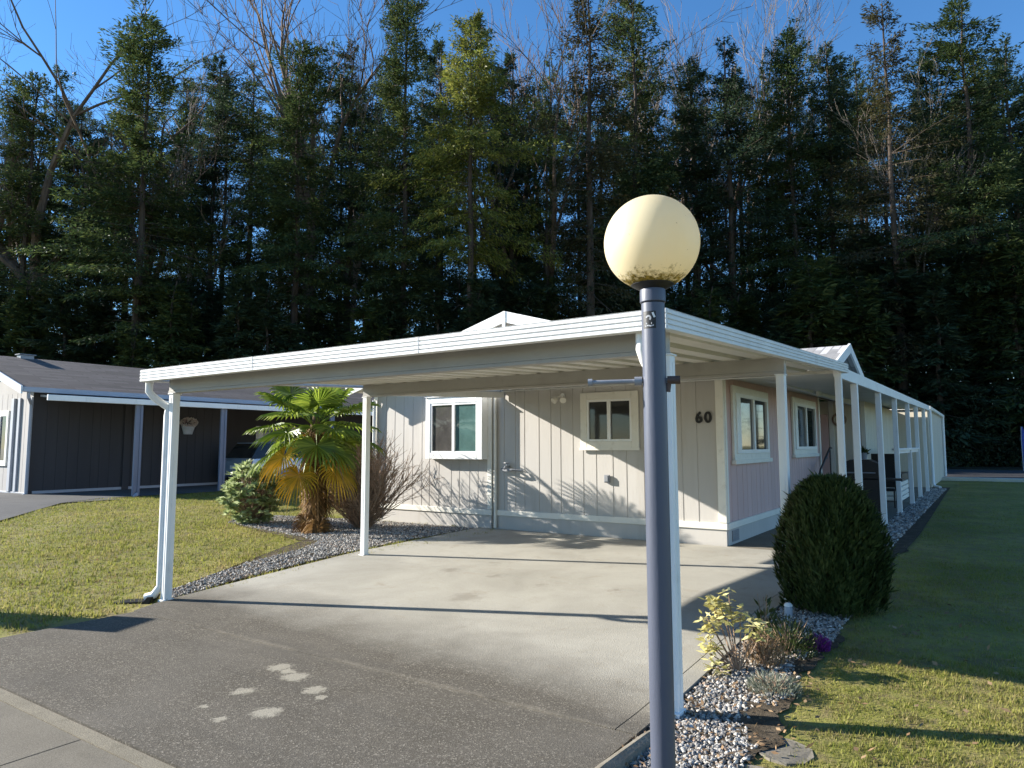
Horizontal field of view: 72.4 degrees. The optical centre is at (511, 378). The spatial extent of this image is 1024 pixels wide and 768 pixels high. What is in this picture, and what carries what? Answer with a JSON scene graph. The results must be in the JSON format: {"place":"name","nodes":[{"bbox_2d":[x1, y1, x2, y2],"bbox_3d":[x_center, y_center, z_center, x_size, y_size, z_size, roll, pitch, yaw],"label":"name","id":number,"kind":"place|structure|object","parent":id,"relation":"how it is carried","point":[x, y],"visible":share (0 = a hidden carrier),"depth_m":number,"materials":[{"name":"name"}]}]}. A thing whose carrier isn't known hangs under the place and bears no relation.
{"place":"outdoors","nodes":[
{"label":"outdoors","id":0,"kind":"place"},
{"bbox_2d":[0,701,80,765],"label":"footpath","id":1,"kind":"structure","parent":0,"point":[23,735],"depth_m":3.96,"materials":[{"name":"concrete"}]},
{"bbox_2d":[0,493,101,519],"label":"neighbour driveway","id":2,"kind":"structure","parent":0,"point":[13,504],"depth_m":17.44,"materials":[{"name":"concrete"}]},
{"bbox_2d":[0,740,139,767],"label":"footpath","id":3,"kind":"structure","parent":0,"point":[80,754],"depth_m":3.67,"materials":[{"name":"concrete"}]},
{"bbox_2d":[61,481,305,497],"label":"neighbour driveway","id":4,"kind":"structure","parent":0,"point":[150,491],"depth_m":21.10,"materials":[{"name":"concrete"}]},
{"bbox_2d":[225,441,325,481],"bbox_3d":[-8.353,3.053,25.630,1.964,1.530,4.170,-4,-7,34],"label":"parked car","id":5,"kind":"object","parent":4,"relation":"on","point":[240,452],"visible":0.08,"depth_m":24.16,"materials":[{"name":"blue paint"}]},
{"bbox_2d":[0,612,634,767],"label":"driveway","id":6,"kind":"structure","parent":0,"point":[175,694],"depth_m":4.38,"materials":[{"name":"grey asphalt"}]},
{"bbox_2d":[0,468,1023,767],"bbox_3d":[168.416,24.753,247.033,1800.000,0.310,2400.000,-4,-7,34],"label":"lawn","id":7,"kind":"structure","parent":0,"point":[1008,500],"depth_m":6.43,"materials":[{"name":"green plant"}]},
{"bbox_2d":[0,275,57,360],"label":"hemlock tree","id":8,"kind":"object","parent":7,"relation":"on","point":[21,327],"visible":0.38,"depth_m":52.99,"materials":[{"name":"green plant"}]},
{"bbox_2d":[2,64,89,314],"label":"fir tree","id":9,"kind":"object","parent":7,"relation":"on","point":[64,77],"visible":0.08,"depth_m":66.88,"materials":[{"name":"green plant"}]},
{"bbox_2d":[0,101,122,350],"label":"fir tree","id":10,"kind":"object","parent":7,"relation":"on","point":[81,119],"visible":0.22,"depth_m":63.51,"materials":[{"name":"green plant"}]},
{"bbox_2d":[0,63,123,354],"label":"fir tree","id":11,"kind":"object","parent":7,"relation":"on","point":[24,230],"visible":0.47,"depth_m":59.33,"materials":[{"name":"green plant"}]},
{"bbox_2d":[19,286,108,362],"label":"hemlock tree","id":12,"kind":"object","parent":7,"relation":"on","point":[59,317],"visible":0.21,"depth_m":52.37,"materials":[{"name":"green plant"}]},
{"bbox_2d":[0,688,174,767],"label":"gutter strip","id":13,"kind":"object","parent":7,"relation":"on","point":[137,758],"visible":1,"depth_m":4.02,"materials":[{"name":"concrete"}]},
{"bbox_2d":[64,297,119,364],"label":"hemlock tree","id":14,"kind":"object","parent":7,"relation":"on","point":[88,318],"visible":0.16,"depth_m":53.06,"materials":[{"name":"green plant"}]},
{"bbox_2d":[55,127,139,328],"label":"fir tree","id":15,"kind":"object","parent":7,"relation":"on","point":[98,278],"visible":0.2,"depth_m":60.54,"materials":[{"name":"green plant"}]},
{"bbox_2d":[60,286,154,364],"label":"hemlock tree","id":16,"kind":"object","parent":7,"relation":"on","point":[108,304],"visible":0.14,"depth_m":53.96,"materials":[{"name":"green plant"}]},
{"bbox_2d":[0,0,272,321],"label":"bare maple","id":17,"kind":"object","parent":7,"relation":"on","point":[76,128],"visible":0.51,"depth_m":58.33,"materials":[{"name":"brown plant"}]},
{"bbox_2d":[0,0,283,325],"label":"bare maple","id":18,"kind":"object","parent":7,"relation":"on","point":[12,264],"visible":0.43,"depth_m":59.23,"materials":[{"name":"brown plant"}]},
{"bbox_2d":[2,0,317,365],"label":"fir tree","id":19,"kind":"object","parent":7,"relation":"on","point":[137,48],"visible":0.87,"depth_m":52.91,"materials":[{"name":"green plant"}]},
{"bbox_2d":[124,280,211,368],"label":"hemlock tree","id":20,"kind":"object","parent":7,"relation":"on","point":[162,334],"visible":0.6,"depth_m":49.87,"materials":[{"name":"green plant"}]},
{"bbox_2d":[125,74,226,339],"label":"fir tree","id":21,"kind":"object","parent":7,"relation":"on","point":[187,110],"visible":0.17,"depth_m":71.69,"materials":[{"name":"green plant"}]},
{"bbox_2d":[88,52,269,357],"bbox_3d":[-26.319,-11.207,57.821,11.193,36.502,14.320,0,-6,-5],"label":"fir tree","id":22,"kind":"object","parent":7,"relation":"on","point":[219,96],"visible":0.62,"depth_m":60.20,"materials":[{"name":"green plant"}]},
{"bbox_2d":[0,353,373,494],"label":"grey house","id":23,"kind":"structure","parent":7,"relation":"on","point":[48,446],"depth_m":21.95,"materials":[{"name":"grey wood"}]},
{"bbox_2d":[40,394,372,496],"bbox_3d":[-8.345,2.392,24.911,3.590,3.010,15.950,-4,-7,34],"label":"patio awning","id":24,"kind":"object","parent":7,"relation":"on","point":[137,445],"visible":0.55,"depth_m":19.77,"materials":[{"name":"blue paint"}]},
{"bbox_2d":[146,37,269,341],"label":"bare alder","id":25,"kind":"object","parent":7,"relation":"on","point":[218,215],"visible":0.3,"depth_m":60.91,"materials":[{"name":"brown plant"}]},
{"bbox_2d":[188,290,227,362],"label":"hemlock tree","id":26,"kind":"object","parent":7,"relation":"on","point":[209,333],"visible":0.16,"depth_m":54.99,"materials":[{"name":"green plant"}]},
{"bbox_2d":[205,274,263,360],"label":"hemlock tree","id":27,"kind":"object","parent":7,"relation":"on","point":[237,287],"visible":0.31,"depth_m":49.71,"materials":[{"name":"green plant"}]},
{"bbox_2d":[176,58,306,350],"bbox_3d":[-23.657,-11.013,61.439,10.846,36.796,11.589,-2,-6,20],"label":"fir tree","id":28,"kind":"object","parent":7,"relation":"on","point":[250,128],"visible":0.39,"depth_m":62.21,"materials":[{"name":"green plant"}]},
{"bbox_2d":[0,491,505,633],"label":"grass","id":29,"kind":"structure","parent":7,"relation":"on","point":[150,542],"depth_m":10.81,"materials":[{"name":"green plant"}]},
{"bbox_2d":[226,282,306,358],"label":"hemlock tree","id":30,"kind":"object","parent":7,"relation":"on","point":[260,310],"visible":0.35,"depth_m":50.01,"materials":[{"name":"green plant"}]},
{"bbox_2d":[211,37,382,355],"bbox_3d":[-17.357,-10.274,55.736,18.757,34.196,12.246,-12,-13,66],"label":"fir tree","id":31,"kind":"object","parent":7,"relation":"on","point":[294,113],"visible":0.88,"depth_m":53.79,"materials":[{"name":"green plant"}]},
{"bbox_2d":[207,1,407,333],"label":"bare alder","id":32,"kind":"object","parent":7,"relation":"on","point":[356,149],"visible":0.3,"depth_m":63.43,"materials":[{"name":"brown plant"}]},
{"bbox_2d":[172,515,472,597],"bbox_3d":[-4.320,2.713,11.767,5.800,0.155,6.360,-4,-7,34],"label":"gravel bed","id":33,"kind":"object","parent":7,"relation":"on","point":[290,547],"visible":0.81,"depth_m":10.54,"materials":[{"name":"grey gravel"}]},
{"bbox_2d":[216,458,289,523],"bbox_3d":[-5.123,2.254,13.918,1.326,1.349,1.336,-4,-7,34],"label":"leafy shrub","id":34,"kind":"object","parent":33,"relation":"on","point":[261,503],"visible":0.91,"depth_m":13.64,"materials":[{"name":"green plant"}]},
{"bbox_2d":[244,386,386,533],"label":"fan palm","id":35,"kind":"object","parent":33,"relation":"on","point":[316,440],"visible":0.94,"depth_m":12.41,"materials":[{"name":"green plant"}]},
{"bbox_2d":[292,429,442,528],"bbox_3d":[-2.811,1.879,13.344,2.674,1.921,2.515,-4,-7,34],"label":"bare shrub","id":36,"kind":"object","parent":33,"relation":"on","point":[350,508],"visible":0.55,"depth_m":13.06,"materials":[{"name":"brown plant"}]},
{"bbox_2d":[284,74,400,338],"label":"fir tree","id":37,"kind":"object","parent":7,"relation":"on","point":[327,237],"visible":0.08,"depth_m":71.93,"materials":[{"name":"green plant"}]},
{"bbox_2d":[182,0,507,338],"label":"bare maple","id":38,"kind":"object","parent":7,"relation":"on","point":[271,70],"visible":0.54,"depth_m":60.46,"materials":[{"name":"brown plant"}]},
{"bbox_2d":[294,39,416,330],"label":"fir tree","id":39,"kind":"object","parent":7,"relation":"on","point":[351,125],"visible":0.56,"depth_m":61.29,"materials":[{"name":"green plant"}]},
{"bbox_2d":[336,298,393,346],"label":"hemlock tree","id":40,"kind":"object","parent":7,"relation":"on","point":[356,336],"visible":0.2,"depth_m":50.65,"materials":[{"name":"green plant"}]},
{"bbox_2d":[359,276,412,342],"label":"hemlock tree","id":41,"kind":"object","parent":7,"relation":"on","point":[395,292],"visible":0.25,"depth_m":51.87,"materials":[{"name":"green plant"}]},
{"bbox_2d":[329,0,532,337],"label":"fir tree","id":42,"kind":"object","parent":7,"relation":"on","point":[405,32],"visible":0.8,"depth_m":55.42,"materials":[{"name":"green plant"}]},
{"bbox_2d":[402,271,469,337],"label":"hemlock tree","id":43,"kind":"object","parent":7,"relation":"on","point":[431,285],"visible":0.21,"depth_m":50.62,"materials":[{"name":"green plant"}]},
{"bbox_2d":[373,35,511,330],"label":"fir tree","id":44,"kind":"object","parent":7,"relation":"on","point":[433,94],"visible":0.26,"depth_m":65.05,"materials":[{"name":"green plant"}]},
{"bbox_2d":[134,555,760,729],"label":"carport slab","id":45,"kind":"structure","parent":7,"relation":"on","point":[576,652],"depth_m":6.23,"materials":[{"name":"concrete"}]},
{"bbox_2d":[140,307,848,718],"bbox_3d":[0.326,1.091,8.581,6.041,2.802,6.754,-4,-7,34],"label":"carport","id":46,"kind":"object","parent":45,"relation":"on","point":[548,355],"visible":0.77,"depth_m":6.54,"materials":[{"name":"white metal"}]},
{"bbox_2d":[364,9,581,325],"bbox_3d":[-2.621,-10.993,51.264,15.787,34.687,11.342,-3,-6,23],"label":"fir tree","id":47,"kind":"object","parent":7,"relation":"on","point":[482,66],"visible":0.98,"depth_m":51.30,"materials":[{"name":"green plant"}]},
{"bbox_2d":[444,271,503,332],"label":"hemlock tree","id":48,"kind":"object","parent":7,"relation":"on","point":[477,302],"visible":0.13,"depth_m":50.20,"materials":[{"name":"green plant"}]},
{"bbox_2d":[504,96,605,318],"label":"fir tree","id":49,"kind":"object","parent":7,"relation":"on","point":[544,203],"visible":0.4,"depth_m":60.46,"materials":[{"name":"green plant"}]},
{"bbox_2d":[345,527,781,606],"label":"carport slab","id":50,"kind":"structure","parent":7,"relation":"on","point":[747,575],"depth_m":9.33,"materials":[{"name":"concrete"}]},
{"bbox_2d":[345,311,893,546],"bbox_3d":[5.909,1.461,20.988,8.410,4.150,21.155,-4,-7,34],"label":"mobile home","id":51,"kind":"object","parent":7,"relation":"on","point":[571,461],"visible":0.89,"depth_m":12.53,"materials":[{"name":"beige"}]},
{"bbox_2d":[425,397,486,459],"bbox_3d":[-1.092,0.898,13.500,1.410,1.300,0.220,-4,-7,34],"label":"window","id":52,"kind":"structure","parent":51,"relation":"in","point":[456,427],"depth_m":13.41,"materials":[{"name":"white paint"}]},
{"bbox_2d":[579,390,639,449],"bbox_3d":[1.642,0.714,11.845,1.125,0.985,0.073,-4,-7,34],"label":"window","id":53,"kind":"structure","parent":51,"relation":"in","point":[608,420],"depth_m":11.83,"materials":[{"name":"white paint"}]},
{"bbox_2d":[730,385,772,464],"bbox_3d":[4.116,0.806,11.969,0.075,1.260,2.250,-4,-7,34],"label":"window","id":54,"kind":"structure","parent":51,"relation":"in","point":[749,407],"depth_m":11.81,"materials":[{"name":"white paint"}]},
{"bbox_2d":[790,396,819,457],"bbox_3d":[6.488,1.089,15.455,0.075,1.270,2.440,-4,-7,34],"label":"window","id":55,"kind":"structure","parent":51,"relation":"in","point":[803,412],"depth_m":15.29,"materials":[{"name":"white paint"}]},
{"bbox_2d":[616,607,773,737],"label":"concrete curb","id":56,"kind":"structure","parent":7,"relation":"on","point":[637,724],"depth_m":4.85,"materials":[{"name":"concrete"}]},
{"bbox_2d":[689,286,736,327],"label":"hemlock tree","id":57,"kind":"object","parent":7,"relation":"on","point":[714,299],"visible":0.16,"depth_m":52.81,"materials":[{"name":"green plant"}]},
{"bbox_2d":[758,737,813,765],"bbox_3d":[1.489,2.032,3.808,0.299,0.034,0.358,-4,-7,34],"label":"edging stone","id":58,"kind":"object","parent":7,"relation":"on","point":[801,752],"visible":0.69,"depth_m":3.75,"materials":[{"name":"grey stone"}]},
{"bbox_2d":[629,487,950,767],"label":"planting bed","id":59,"kind":"object","parent":7,"relation":"on","point":[768,722],"visible":0.27,"depth_m":4.37,"materials":[{"name":"grey gravel"}]},
{"bbox_2d":[595,730,649,767],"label":"curb","id":60,"kind":"structure","parent":59,"relation":"on","point":[632,750],"depth_m":3.67,"materials":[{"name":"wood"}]},
{"bbox_2d":[588,194,699,767],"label":"lamp post","id":61,"kind":"object","parent":59,"relation":"on","point":[651,246],"visible":1,"depth_m":2.73,"materials":[{"name":"grey metal"}]},
{"bbox_2d":[622,649,832,767],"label":"gravel","id":62,"kind":"structure","parent":59,"relation":"on","point":[728,733],"depth_m":4.16,"materials":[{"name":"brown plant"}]},
{"bbox_2d":[694,587,774,674],"bbox_3d":[1.570,1.821,5.009,0.584,0.600,0.398,-3,-6,27],"label":"variegated shrub","id":63,"kind":"object","parent":59,"relation":"on","point":[737,663],"visible":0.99,"depth_m":5.06,"materials":[{"name":"yellow plant"}]},
{"bbox_2d":[625,601,851,767],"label":"gravel stones","id":64,"kind":"object","parent":59,"relation":"on","point":[683,748],"visible":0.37,"depth_m":4.39,"materials":[{"name":"grey gravel"}]},
{"bbox_2d":[741,628,786,668],"bbox_3d":[1.853,1.971,5.127,0.348,0.295,0.340,-4,-7,34],"label":"dry herb","id":65,"kind":"object","parent":59,"relation":"on","point":[765,651],"visible":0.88,"depth_m":5.09,"materials":[{"name":"brown plant"}]},
{"bbox_2d":[746,669,803,698],"bbox_3d":[1.726,2.005,4.607,0.381,0.174,0.389,-4,-7,34],"label":"lavender clump","id":66,"kind":"object","parent":59,"relation":"on","point":[773,686],"visible":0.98,"depth_m":4.59,"materials":[{"name":"grey plant"}]},
{"bbox_2d":[760,613,818,659],"bbox_3d":[2.107,1.967,5.355,0.478,0.323,0.468,-4,-7,34],"label":"woody herb","id":67,"kind":"object","parent":59,"relation":"on","point":[791,643],"visible":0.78,"depth_m":5.31,"materials":[{"name":"green plant"}]},
{"bbox_2d":[769,470,901,618],"bbox_3d":[3.050,1.543,6.698,1.134,1.372,1.118,0,-6,-7],"label":"evergreen shrub","id":68,"kind":"object","parent":59,"relation":"on","point":[835,556],"visible":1,"depth_m":6.35,"materials":[{"name":"green plant"}]},
{"bbox_2d":[881,487,946,548],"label":"gravel stones","id":69,"kind":"object","parent":59,"relation":"on","point":[911,512],"visible":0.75,"depth_m":15.31,"materials":[{"name":"grey gravel"}]},
{"bbox_2d":[727,487,930,549],"bbox_3d":[9.136,3.253,17.810,1.580,0.080,18.690,-4,-7,34],"label":"house pad","id":70,"kind":"object","parent":7,"relation":"on","point":[763,540],"visible":0.14,"depth_m":11.60,"materials":[{"name":"concrete"}]},
{"bbox_2d":[733,370,929,523],"bbox_3d":[9.098,1.767,17.787,1.670,2.951,18.800,-4,-7,34],"label":"porch cover","id":71,"kind":"object","parent":70,"relation":"on","point":[857,388],"visible":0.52,"depth_m":13.59,"materials":[{"name":"white metal"}]},
{"bbox_2d":[846,459,903,512],"bbox_3d":[7.695,2.378,15.369,1.600,1.200,0.585,-4,-7,34],"label":"barbecue grill","id":72,"kind":"object","parent":70,"relation":"on","point":[870,471],"visible":0.23,"depth_m":15.08,"materials":[{"name":"black metal"}]},
{"bbox_2d":[889,406,946,487],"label":"garden shed","id":73,"kind":"structure","parent":7,"relation":"on","point":[936,446],"depth_m":25.73,"materials":[{"name":"beige"}]},
{"bbox_2d":[914,383,1023,466],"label":"undergrowth","id":74,"kind":"object","parent":7,"relation":"on","point":[954,454],"visible":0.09,"depth_m":47.96,"materials":[{"name":"green plant"}]},
{"bbox_2d":[0,0,1023,386],"label":"sky","id":75,"kind":"structure","parent":0,"point":[81,19],"materials":[{"name":"blue"}]},
{"bbox_2d":[947,464,1022,469],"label":"forest floor","id":76,"kind":"structure","parent":0,"point":[997,467],"depth_m":46.51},
{"bbox_2d":[321,0,626,299],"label":"bare maple","id":77,"kind":"object","parent":76,"relation":"on","point":[511,178],"visible":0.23,"depth_m":61.72,"materials":[{"name":"brown plant"}]},
{"bbox_2d":[457,48,586,317],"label":"fir tree","id":78,"kind":"object","parent":76,"relation":"on","point":[519,174],"visible":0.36,"depth_m":62.27,"materials":[{"name":"green plant"}]},
{"bbox_2d":[526,81,634,316],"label":"fir tree","id":79,"kind":"object","parent":76,"relation":"on","point":[583,136],"visible":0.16,"depth_m":67.23,"materials":[{"name":"green plant"}]},
{"bbox_2d":[418,0,753,284],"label":"bare maple","id":80,"kind":"object","parent":76,"relation":"on","point":[553,215],"visible":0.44,"depth_m":62.86,"materials":[{"name":"brown plant"}]},
{"bbox_2d":[506,0,667,317],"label":"fir tree","id":81,"kind":"object","parent":76,"relation":"on","point":[589,252],"visible":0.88,"depth_m":53.37,"materials":[{"name":"green plant"}]},
{"bbox_2d":[555,0,710,312],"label":"fir tree","id":82,"kind":"object","parent":76,"relation":"on","point":[646,180],"visible":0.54,"depth_m":62.14,"materials":[{"name":"green plant"}]},
{"bbox_2d":[537,0,760,316],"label":"bare alder","id":83,"kind":"object","parent":76,"relation":"on","point":[671,80],"visible":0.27,"depth_m":67.91,"materials":[{"name":"brown plant"}]},
{"bbox_2d":[649,54,768,323],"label":"fir tree","id":84,"kind":"object","parent":76,"relation":"on","point":[692,114],"visible":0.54,"depth_m":61.25,"materials":[{"name":"green plant"}]},
{"bbox_2d":[609,0,849,309],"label":"bare alder","id":85,"kind":"object","parent":76,"relation":"on","point":[713,266],"visible":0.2,"depth_m":68.30,"materials":[{"name":"brown plant"}]},
{"bbox_2d":[621,0,847,304],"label":"bare maple","id":86,"kind":"object","parent":76,"relation":"on","point":[739,184],"visible":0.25,"depth_m":71.25,"materials":[{"name":"brown plant"}]},
{"bbox_2d":[663,35,813,321],"bbox_3d":[18.464,-11.564,58.771,8.837,37.268,12.428,5,-8,-45],"label":"fir tree","id":87,"kind":"object","parent":76,"relation":"on","point":[726,99],"visible":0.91,"depth_m":59.05,"materials":[{"name":"green plant"}]},
{"bbox_2d":[719,68,801,328],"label":"fir tree","id":88,"kind":"object","parent":76,"relation":"on","point":[765,94],"visible":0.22,"depth_m":62.56,"materials":[{"name":"green plant"}]},
{"bbox_2d":[720,40,892,320],"bbox_3d":[25.209,-11.469,60.002,14.725,37.535,11.510,2,-6,-22],"label":"fir tree","id":89,"kind":"object","parent":76,"relation":"on","point":[832,69],"visible":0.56,"depth_m":60.29,"materials":[{"name":"green plant"}]},
{"bbox_2d":[723,15,890,339],"bbox_3d":[25.366,-11.865,60.140,11.544,38.281,17.682,-10,-11,61],"label":"fir tree","id":90,"kind":"object","parent":76,"relation":"on","point":[781,68],"visible":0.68,"depth_m":59.35,"materials":[{"name":"green plant"}]},
{"bbox_2d":[769,250,873,401],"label":"hemlock tree","id":91,"kind":"object","parent":76,"relation":"on","point":[804,304],"visible":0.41,"depth_m":49.48,"materials":[{"name":"green plant"}]},
{"bbox_2d":[796,55,908,287],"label":"fir tree","id":92,"kind":"object","parent":76,"relation":"on","point":[856,78],"visible":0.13,"depth_m":64.94,"materials":[{"name":"green plant"}]},
{"bbox_2d":[832,273,914,382],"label":"hemlock tree","id":93,"kind":"object","parent":76,"relation":"on","point":[875,330],"visible":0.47,"depth_m":50.10,"materials":[{"name":"green plant"}]},
{"bbox_2d":[804,247,952,444],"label":"hemlock tree","id":94,"kind":"object","parent":76,"relation":"on","point":[882,295],"visible":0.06,"depth_m":52.25,"materials":[{"name":"green plant"}]},
{"bbox_2d":[796,0,993,393],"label":"fir tree","id":95,"kind":"object","parent":76,"relation":"on","point":[872,18],"visible":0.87,"depth_m":53.68,"materials":[{"name":"green plant"}]},
{"bbox_2d":[829,31,994,348],"bbox_3d":[30.285,-10.181,57.758,11.845,34.562,12.813,1,-6,-7],"label":"bare alder","id":96,"kind":"object","parent":76,"relation":"on","point":[888,208],"visible":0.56,"depth_m":55.55,"materials":[{"name":"brown plant"}]},
{"bbox_2d":[848,229,992,450],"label":"hemlock tree","id":97,"kind":"object","parent":76,"relation":"on","point":[871,242],"visible":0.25,"depth_m":52.36,"materials":[{"name":"green plant"}]},
{"bbox_2d":[887,47,1016,311],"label":"fir tree","id":98,"kind":"object","parent":76,"relation":"on","point":[928,110],"visible":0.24,"depth_m":63.09,"materials":[{"name":"green plant"}]},
{"bbox_2d":[881,0,1023,461],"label":"fir tree","id":99,"kind":"object","parent":76,"relation":"on","point":[999,182],"visible":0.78,"depth_m":54.38,"materials":[{"name":"green plant"}]},
{"bbox_2d":[903,266,1011,464],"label":"hemlock tree","id":100,"kind":"object","parent":76,"relation":"on","point":[948,331],"visible":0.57,"depth_m":49.40,"materials":[{"name":"green plant"}]},
{"bbox_2d":[936,269,1023,465],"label":"hemlock tree","id":101,"kind":"object","parent":76,"relation":"on","point":[972,324],"visible":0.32,"depth_m":51.31,"materials":[{"name":"green plant"}]},
{"bbox_2d":[948,238,1023,465],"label":"hemlock tree","id":102,"kind":"object","parent":76,"relation":"on","point":[977,260],"visible":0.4,"depth_m":50.58,"materials":[{"name":"green plant"}]},
{"bbox_2d":[957,226,1023,465],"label":"hemlock tree","id":103,"kind":"object","parent":76,"relation":"on","point":[1004,248],"visible":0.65,"depth_m":49.76,"materials":[{"name":"green plant"}]},
{"bbox_2d":[959,32,1023,280],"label":"fir tree","id":104,"kind":"object","parent":76,"relation":"on","point":[1017,208],"visible":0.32,"depth_m":62.40,"materials":[{"name":"green plant"}]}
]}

